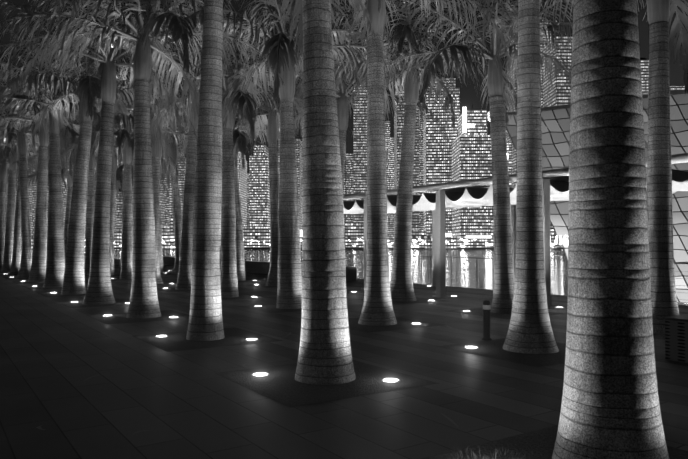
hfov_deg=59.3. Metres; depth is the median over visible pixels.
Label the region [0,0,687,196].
sky
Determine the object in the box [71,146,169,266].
palm
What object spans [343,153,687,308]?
canopy structure
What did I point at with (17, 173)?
palm
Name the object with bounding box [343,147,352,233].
tower
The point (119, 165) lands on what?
palm
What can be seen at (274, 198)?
palm
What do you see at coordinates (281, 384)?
tree planting pit
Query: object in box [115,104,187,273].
palm
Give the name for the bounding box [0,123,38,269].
palm
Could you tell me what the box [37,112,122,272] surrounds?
palm
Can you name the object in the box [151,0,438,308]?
palm
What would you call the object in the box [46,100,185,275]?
palm
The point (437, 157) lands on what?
tower
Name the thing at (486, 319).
bollard
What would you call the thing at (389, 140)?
tower
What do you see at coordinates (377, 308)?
palm
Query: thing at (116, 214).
tower
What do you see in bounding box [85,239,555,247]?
shore lights
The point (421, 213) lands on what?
tower
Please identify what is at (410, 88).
palm
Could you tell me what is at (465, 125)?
skyline signs
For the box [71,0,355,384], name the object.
palm
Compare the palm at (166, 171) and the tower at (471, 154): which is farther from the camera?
the tower at (471, 154)
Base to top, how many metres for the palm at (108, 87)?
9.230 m
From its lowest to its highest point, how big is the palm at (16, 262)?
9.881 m
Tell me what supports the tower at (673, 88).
on the water
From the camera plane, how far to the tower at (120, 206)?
647.18 m
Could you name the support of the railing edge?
on the plaza ground
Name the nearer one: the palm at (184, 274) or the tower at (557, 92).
the palm at (184, 274)
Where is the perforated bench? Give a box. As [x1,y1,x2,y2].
[663,314,687,362]
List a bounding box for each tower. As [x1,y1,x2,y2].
[7,171,31,235]
[32,154,67,235]
[85,174,115,237]
[116,197,116,231]
[117,183,164,231]
[160,173,168,226]
[169,152,185,226]
[236,151,246,225]
[247,173,248,225]
[249,142,269,225]
[278,136,301,239]
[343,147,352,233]
[353,71,367,221]
[385,121,393,238]
[394,73,418,232]
[419,98,423,229]
[423,73,459,235]
[452,104,492,238]
[506,129,511,186]
[507,20,551,187]
[543,37,572,107]
[640,58,648,94]
[669,86,684,90]
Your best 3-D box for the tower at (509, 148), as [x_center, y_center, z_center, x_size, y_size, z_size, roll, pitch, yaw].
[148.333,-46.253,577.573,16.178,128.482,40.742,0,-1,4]
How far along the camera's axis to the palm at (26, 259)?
28.20 m
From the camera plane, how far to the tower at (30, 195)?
743.96 m
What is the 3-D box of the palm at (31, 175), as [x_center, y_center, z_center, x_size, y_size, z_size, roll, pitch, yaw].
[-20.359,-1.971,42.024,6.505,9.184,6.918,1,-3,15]
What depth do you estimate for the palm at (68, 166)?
36.01 m
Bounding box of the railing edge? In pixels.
[163,250,687,299]
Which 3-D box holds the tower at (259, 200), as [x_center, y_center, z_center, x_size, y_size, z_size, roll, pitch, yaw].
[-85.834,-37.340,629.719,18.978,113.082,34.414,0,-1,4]
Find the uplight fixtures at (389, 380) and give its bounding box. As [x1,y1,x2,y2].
[9,277,478,382]
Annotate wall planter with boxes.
[163,256,356,280]
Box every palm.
[0,0,196,294]
[0,0,245,304]
[0,0,284,318]
[0,29,152,287]
[0,55,116,281]
[0,56,98,277]
[0,89,77,274]
[0,92,75,271]
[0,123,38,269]
[0,144,48,193]
[7,132,123,198]
[16,143,118,260]
[16,156,94,185]
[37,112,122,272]
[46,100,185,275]
[53,0,668,458]
[60,87,197,278]
[62,157,132,264]
[67,61,244,283]
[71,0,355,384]
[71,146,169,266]
[85,1,279,289]
[93,128,187,270]
[94,142,185,181]
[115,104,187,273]
[126,9,302,297]
[131,86,267,155]
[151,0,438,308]
[166,88,302,280]
[182,32,362,285]
[253,13,448,188]
[295,0,551,301]
[349,0,572,313]
[350,0,511,325]
[378,0,558,353]
[494,0,687,333]
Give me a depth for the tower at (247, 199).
808.21 m
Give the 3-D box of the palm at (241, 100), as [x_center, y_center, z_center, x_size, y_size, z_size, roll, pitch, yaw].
[-3.605,-2.267,18.271,6.347,8.702,6.242,-1,-2,-18]
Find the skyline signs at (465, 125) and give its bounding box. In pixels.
[300,107,489,236]
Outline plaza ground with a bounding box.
[0,252,687,458]
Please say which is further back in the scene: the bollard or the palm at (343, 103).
the palm at (343, 103)
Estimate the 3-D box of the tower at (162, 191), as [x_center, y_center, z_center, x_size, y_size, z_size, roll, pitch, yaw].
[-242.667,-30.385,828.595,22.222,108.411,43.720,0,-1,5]
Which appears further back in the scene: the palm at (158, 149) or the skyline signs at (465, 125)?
the skyline signs at (465, 125)
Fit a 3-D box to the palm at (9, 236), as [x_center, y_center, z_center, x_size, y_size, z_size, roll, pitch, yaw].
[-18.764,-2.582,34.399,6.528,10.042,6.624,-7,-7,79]
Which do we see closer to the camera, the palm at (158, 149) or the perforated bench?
the perforated bench
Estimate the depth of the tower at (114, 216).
761.78 m
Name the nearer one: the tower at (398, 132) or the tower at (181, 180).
the tower at (398, 132)
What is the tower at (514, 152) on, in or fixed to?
in the water
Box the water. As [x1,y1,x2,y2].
[32,249,687,305]
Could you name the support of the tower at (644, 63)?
on the water
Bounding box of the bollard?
[482,300,491,340]
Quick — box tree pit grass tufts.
[449,446,525,458]
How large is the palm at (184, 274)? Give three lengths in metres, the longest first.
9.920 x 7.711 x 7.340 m
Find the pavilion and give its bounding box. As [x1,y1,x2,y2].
[505,93,687,302]
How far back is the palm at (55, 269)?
22.05 m
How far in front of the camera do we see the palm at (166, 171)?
34.98 m
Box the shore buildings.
[31,218,562,248]
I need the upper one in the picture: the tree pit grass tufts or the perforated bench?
the perforated bench
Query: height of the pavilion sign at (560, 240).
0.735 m
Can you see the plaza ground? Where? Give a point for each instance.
(195, 406)
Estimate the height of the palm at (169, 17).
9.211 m
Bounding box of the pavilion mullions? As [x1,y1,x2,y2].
[505,89,687,302]
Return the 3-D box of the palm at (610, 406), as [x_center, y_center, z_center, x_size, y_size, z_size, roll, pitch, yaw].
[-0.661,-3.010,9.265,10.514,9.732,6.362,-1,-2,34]
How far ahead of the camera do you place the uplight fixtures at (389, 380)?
9.86 m
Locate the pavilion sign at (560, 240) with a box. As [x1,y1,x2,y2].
[550,235,567,244]
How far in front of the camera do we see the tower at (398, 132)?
600.93 m
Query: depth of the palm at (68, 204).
39.17 m
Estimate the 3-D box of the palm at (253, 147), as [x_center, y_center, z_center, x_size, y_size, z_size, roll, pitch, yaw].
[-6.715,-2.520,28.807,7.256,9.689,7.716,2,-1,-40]
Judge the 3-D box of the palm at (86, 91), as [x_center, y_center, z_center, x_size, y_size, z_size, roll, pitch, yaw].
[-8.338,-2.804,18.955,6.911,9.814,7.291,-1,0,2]
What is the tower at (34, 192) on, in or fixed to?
in the water
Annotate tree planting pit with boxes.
[0,265,687,458]
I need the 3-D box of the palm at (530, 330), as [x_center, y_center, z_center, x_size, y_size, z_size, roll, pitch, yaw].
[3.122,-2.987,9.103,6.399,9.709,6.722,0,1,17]
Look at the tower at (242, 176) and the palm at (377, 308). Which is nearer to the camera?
the palm at (377, 308)
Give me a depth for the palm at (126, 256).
27.00 m
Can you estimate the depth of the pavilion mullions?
46.48 m
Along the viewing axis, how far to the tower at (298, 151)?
727.99 m
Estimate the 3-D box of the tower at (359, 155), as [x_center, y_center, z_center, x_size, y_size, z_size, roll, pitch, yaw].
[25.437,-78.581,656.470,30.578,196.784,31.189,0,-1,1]
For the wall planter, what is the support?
on the plaza ground
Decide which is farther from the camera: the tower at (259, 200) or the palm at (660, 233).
the tower at (259, 200)
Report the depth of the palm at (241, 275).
25.79 m
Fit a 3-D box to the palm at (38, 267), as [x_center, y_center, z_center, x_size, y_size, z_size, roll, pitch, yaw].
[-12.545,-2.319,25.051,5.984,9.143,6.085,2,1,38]
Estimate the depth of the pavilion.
43.44 m
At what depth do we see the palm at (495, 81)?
13.92 m

